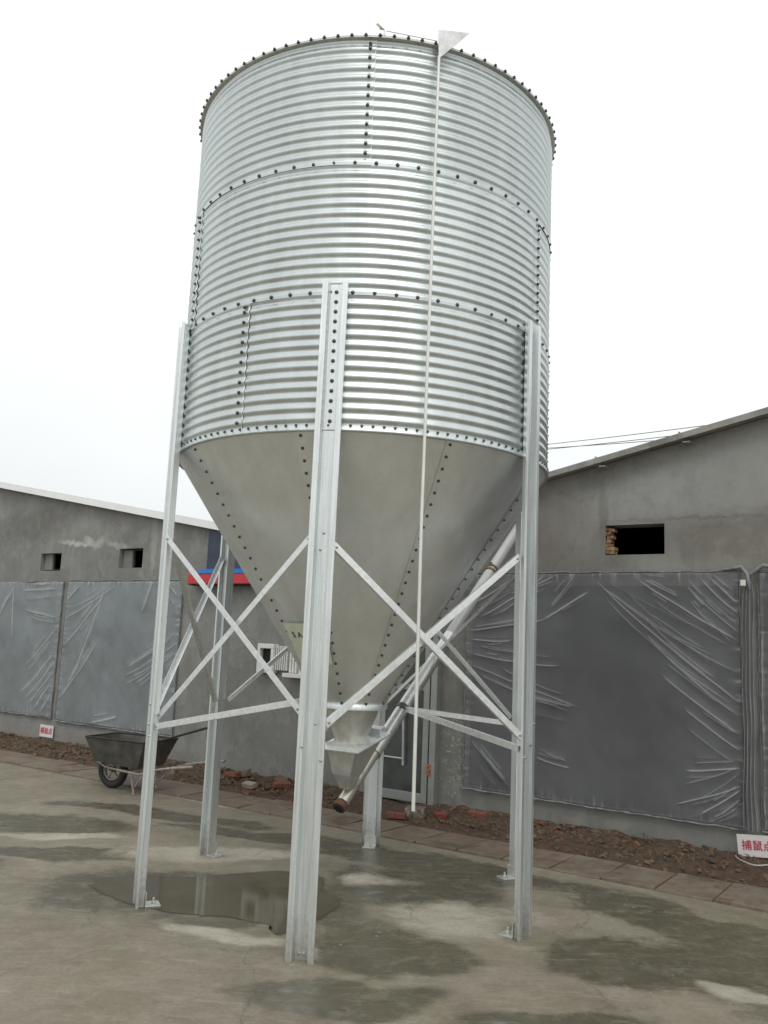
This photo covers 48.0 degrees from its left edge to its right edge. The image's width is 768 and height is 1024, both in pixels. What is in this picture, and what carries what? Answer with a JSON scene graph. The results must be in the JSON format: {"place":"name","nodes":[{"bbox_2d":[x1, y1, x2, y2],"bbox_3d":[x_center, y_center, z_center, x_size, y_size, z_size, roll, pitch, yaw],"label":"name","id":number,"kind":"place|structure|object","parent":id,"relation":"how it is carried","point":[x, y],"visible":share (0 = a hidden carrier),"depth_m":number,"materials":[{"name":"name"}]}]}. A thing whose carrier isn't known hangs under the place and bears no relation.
{"place":"outdoors","nodes":[
{"label":"outdoors","id":0,"kind":"place"},
{"bbox_2d":[0,748,767,1023],"bbox_3d":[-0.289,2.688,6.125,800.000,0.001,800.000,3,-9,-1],"label":"ground","id":1,"kind":"structure","parent":0,"point":[406,933],"depth_m":5.14,"materials":[{"name":"concrete"}]},
{"bbox_2d":[0,482,300,780],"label":"shed","id":2,"kind":"structure","parent":1,"relation":"on","point":[46,535],"depth_m":12.34,"materials":[{"name":"grey concrete"}]},
{"bbox_2d":[0,581,63,718],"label":"plastic sheet","id":3,"kind":"object","parent":2,"relation":"attached to","point":[30,615],"visible":1,"depth_m":13.71,"materials":[{"name":"grey plastic"}]},
{"bbox_2d":[39,724,53,737],"bbox_3d":[-5.155,3.345,13.163,0.330,0.180,0.011,-3,-10,34],"label":"warning sign","id":4,"kind":"object","parent":2,"relation":"attached to","point":[46,730],"visible":1,"depth_m":13.16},
{"bbox_2d":[54,579,182,736],"bbox_3d":[-3.893,2.057,12.532,2.595,2.161,0.056,-3,-10,34],"label":"plastic sheet","id":5,"kind":"object","parent":2,"relation":"attached to","point":[104,678],"visible":0.88,"depth_m":12.55,"materials":[{"name":"grey plastic"}]},
{"bbox_2d":[187,568,250,585],"bbox_3d":[-2.035,0.853,11.390,1.421,0.238,0.192,-3,-10,34],"label":"awning","id":6,"kind":"object","parent":2,"relation":"attached to","point":[240,578],"visible":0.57,"depth_m":11.47,"materials":[{"name":"red metal"}]},
{"bbox_2d":[256,643,300,677],"bbox_3d":[-1.257,1.845,10.710,0.790,0.395,0.130,-3,-10,34],"label":"wall fixture","id":7,"kind":"object","parent":2,"relation":"attached to","point":[269,652],"depth_m":10.74,"materials":[{"name":"white plastic"}]},
{"bbox_2d":[85,732,225,794],"bbox_3d":[-2.577,2.809,9.536,1.556,0.580,0.610,-1,-9,24],"label":"wheelbarrow","id":8,"kind":"object","parent":1,"relation":"on","point":[124,751],"visible":0.99,"depth_m":9.56,"materials":[{"name":"black metal"}]},
{"bbox_2d":[160,727,207,741],"bbox_3d":[-2.411,2.545,9.483,1.328,0.524,0.038,0,-9,18],"label":"handle","id":9,"kind":"object","parent":8,"relation":"in","point":[183,734],"visible":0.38,"depth_m":9.42,"materials":[{"name":"black metal"}]},
{"bbox_2d":[91,871,339,934],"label":"puddle","id":10,"kind":"object","parent":1,"relation":"on","point":[260,897],"visible":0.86,"depth_m":5.88,"materials":[{"name":"liquid"}]},
{"bbox_2d":[132,23,556,964],"bbox_3d":[-0.151,-0.541,6.611,2.834,6.536,2.902,3,-9,-1],"label":"feed silo","id":11,"kind":"object","parent":1,"relation":"on","point":[358,439],"visible":1,"depth_m":5.57,"materials":[{"name":"metal"}]},
{"bbox_2d":[325,524,519,812],"bbox_3d":[0.504,1.017,7.464,1.464,2.700,3.773,1,-9,10],"label":"auger conveyor","id":12,"kind":"object","parent":11,"relation":"attached to","point":[356,745],"visible":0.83,"depth_m":6.25,"materials":[{"name":"metal"}]},
{"bbox_2d":[0,734,767,888],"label":"soil strip","id":13,"kind":"object","parent":1,"relation":"on","point":[754,875],"visible":0.58,"depth_m":8.06,"materials":[{"name":"brown soil"}]},
{"bbox_2d":[242,781,256,788],"bbox_3d":[-1.540,3.124,9.870,0.170,0.055,0.090,-4,3,39],"label":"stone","id":14,"kind":"object","parent":13,"relation":"on","point":[249,784],"visible":1,"depth_m":9.83,"materials":[{"name":"grey stone"}]},
{"bbox_2d":[0,732,765,879],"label":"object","id":15,"kind":"structure","parent":13,"relation":"on","point":[434,818],"depth_m":8.43,"materials":[{"name":"brown brick"}]},
{"bbox_2d":[0,731,767,886],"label":"rubble","id":16,"kind":"object","parent":13,"relation":"on","point":[247,775],"visible":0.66,"depth_m":8.68,"materials":[{"name":"brown soil"}]},
{"bbox_2d":[223,771,239,776],"bbox_3d":[-1.851,3.187,10.477,0.190,0.055,0.090,-2,-18,29],"label":"brick","id":17,"kind":"object","parent":16,"relation":"on","point":[230,774],"visible":1,"depth_m":10.44,"materials":[{"name":"red brick"}]},
{"bbox_2d":[273,781,290,787],"bbox_3d":[-1.176,3.147,9.951,0.190,0.055,0.090,6,1,-20],"label":"brick","id":18,"kind":"object","parent":16,"relation":"on","point":[281,784],"visible":1,"depth_m":9.92,"materials":[{"name":"red brick"}]},
{"bbox_2d":[387,811,406,819],"bbox_3d":[0.125,3.019,8.582,0.190,0.055,0.090,1,-9,7],"label":"brick","id":19,"kind":"object","parent":13,"relation":"on","point":[395,815],"visible":1,"depth_m":8.54,"materials":[{"name":"red brick"}]},
{"bbox_2d":[405,805,425,818],"bbox_3d":[0.319,3.029,8.695,0.190,0.100,0.160,0,-9,13],"label":"concrete block","id":20,"kind":"object","parent":13,"relation":"on","point":[419,812],"depth_m":8.62,"materials":[{"name":"grey concrete"}]},
{"bbox_2d":[433,811,447,818],"bbox_3d":[0.565,3.052,8.673,0.120,0.050,0.090,8,-2,-30],"label":"brick","id":21,"kind":"object","parent":13,"relation":"on","point":[437,815],"visible":0.93,"depth_m":8.65,"materials":[{"name":"red brick"}]},
{"bbox_2d":[468,810,488,817],"bbox_3d":[0.946,3.030,8.638,0.190,0.055,0.090,-2,-4,29],"label":"brick","id":22,"kind":"object","parent":13,"relation":"on","point":[477,813],"visible":1,"depth_m":8.61,"materials":[{"name":"red brick"}]},
{"bbox_2d":[735,855,767,865],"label":"cable","id":23,"kind":"object","parent":13,"relation":"on","point":[750,863],"visible":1,"depth_m":7.07,"materials":[{"name":"white plastic"}]},
{"bbox_2d":[323,407,767,852],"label":"shed","id":24,"kind":"structure","parent":1,"relation":"on","point":[695,499],"depth_m":8.55,"materials":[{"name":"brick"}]},
{"bbox_2d":[382,646,431,803],"bbox_3d":[0.215,2.315,9.630,0.670,1.740,0.082,-3,-10,34],"label":"door","id":25,"kind":"structure","parent":24,"relation":"in","point":[398,754],"depth_m":9.56,"materials":[{"name":"metal"}]},
{"bbox_2d":[463,570,746,831],"bbox_3d":[2.044,1.733,8.514,2.874,2.310,0.056,-3,-10,34],"label":"plastic sheet","id":26,"kind":"object","parent":24,"relation":"attached to","point":[638,698],"visible":0.78,"depth_m":8.31,"materials":[{"name":"plastic"}]},
{"bbox_2d":[722,563,767,831],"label":"gathered film","id":27,"kind":"object","parent":24,"relation":"attached to","point":[751,814],"visible":1,"depth_m":7.65,"materials":[{"name":"plastic"}]},
{"bbox_2d":[740,580,745,585],"bbox_3d":[3.247,0.641,7.798,0.045,0.055,0.020,-3,-10,34],"label":"cable clip","id":28,"kind":"object","parent":27,"relation":"attached to","point":[742,582],"visible":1,"depth_m":7.79,"materials":[{"name":"white plastic"}]},
{"bbox_2d":[736,834,767,857],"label":"warning sign","id":29,"kind":"object","parent":24,"relation":"attached to","point":[753,845],"visible":1,"depth_m":7.42,"materials":[{"name":"white plastic"}]},
{"bbox_2d":[757,570,767,833],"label":"plastic sheet","id":30,"kind":"object","parent":24,"relation":"attached to","point":[762,595],"visible":1,"depth_m":7.64,"materials":[{"name":"grey plastic"}]},
{"bbox_2d":[0,749,767,912],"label":"pavement","id":31,"kind":"structure","parent":0,"point":[749,897],"depth_m":7.58,"materials":[{"name":"grey concrete"}]},
{"bbox_2d":[0,0,767,521],"label":"sky","id":32,"kind":"structure","parent":0,"point":[657,109],"materials":[{"name":"white"}]},
{"bbox_2d":[553,440,653,447],"bbox_3d":[6.491,-2.250,28.041,0.021,3.300,20.638,6,-9,-21],"label":"overhead wire","id":33,"kind":"object","parent":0,"point":[602,444],"visible":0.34,"depth_m":27.01,"materials":[{"name":"grey metal"}]},
{"bbox_2d":[553,436,667,448],"bbox_3d":[6.561,-2.316,29.033,0.021,3.310,22.500,5,-9,-18],"label":"overhead wire","id":34,"kind":"object","parent":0,"point":[615,442],"visible":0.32,"depth_m":26.73,"materials":[{"name":"grey metal"}]},
{"bbox_2d":[553,425,704,443],"bbox_3d":[6.554,-2.490,29.018,0.021,3.330,22.497,5,-9,-18],"label":"overhead wire","id":35,"kind":"object","parent":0,"point":[632,434],"visible":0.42,"depth_m":25.98,"materials":[{"name":"grey metal"}]}
]}

